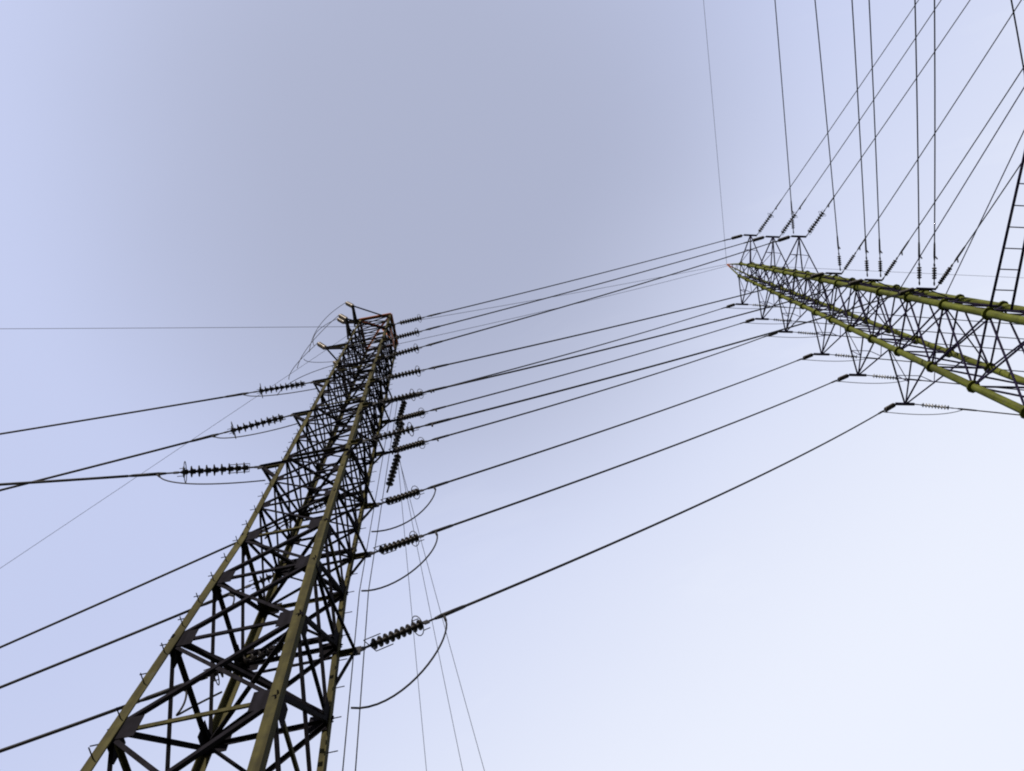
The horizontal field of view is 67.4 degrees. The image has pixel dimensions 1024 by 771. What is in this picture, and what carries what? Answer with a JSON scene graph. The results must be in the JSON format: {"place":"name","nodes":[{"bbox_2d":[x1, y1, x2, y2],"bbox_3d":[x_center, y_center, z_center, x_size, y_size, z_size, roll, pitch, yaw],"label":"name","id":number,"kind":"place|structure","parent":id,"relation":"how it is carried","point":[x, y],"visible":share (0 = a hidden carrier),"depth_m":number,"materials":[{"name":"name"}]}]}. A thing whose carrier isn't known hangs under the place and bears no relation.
{"place":"outdoors","nodes":[
{"label":"outdoors","id":0,"kind":"place"},
{"bbox_2d":[0,0,1023,770],"label":"sky","id":1,"kind":"structure","parent":0,"point":[169,169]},
{"label":"ground","id":2,"kind":"structure","parent":0,"visible":0},
{"bbox_2d":[0,0,1023,770],"bbox_3d":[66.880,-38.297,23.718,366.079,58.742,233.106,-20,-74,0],"label":"transmission tower","id":3,"kind":"structure","parent":2,"relation":"on","point":[272,700],"depth_m":17.44,"materials":[{"name":"black metal"}]},
{"bbox_2d":[721,87,1023,418],"bbox_3d":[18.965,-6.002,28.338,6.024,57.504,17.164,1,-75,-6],"label":"transmission tower","id":4,"kind":"structure","parent":2,"relation":"on","point":[946,303],"depth_m":35.15,"materials":[{"name":"green metal"}]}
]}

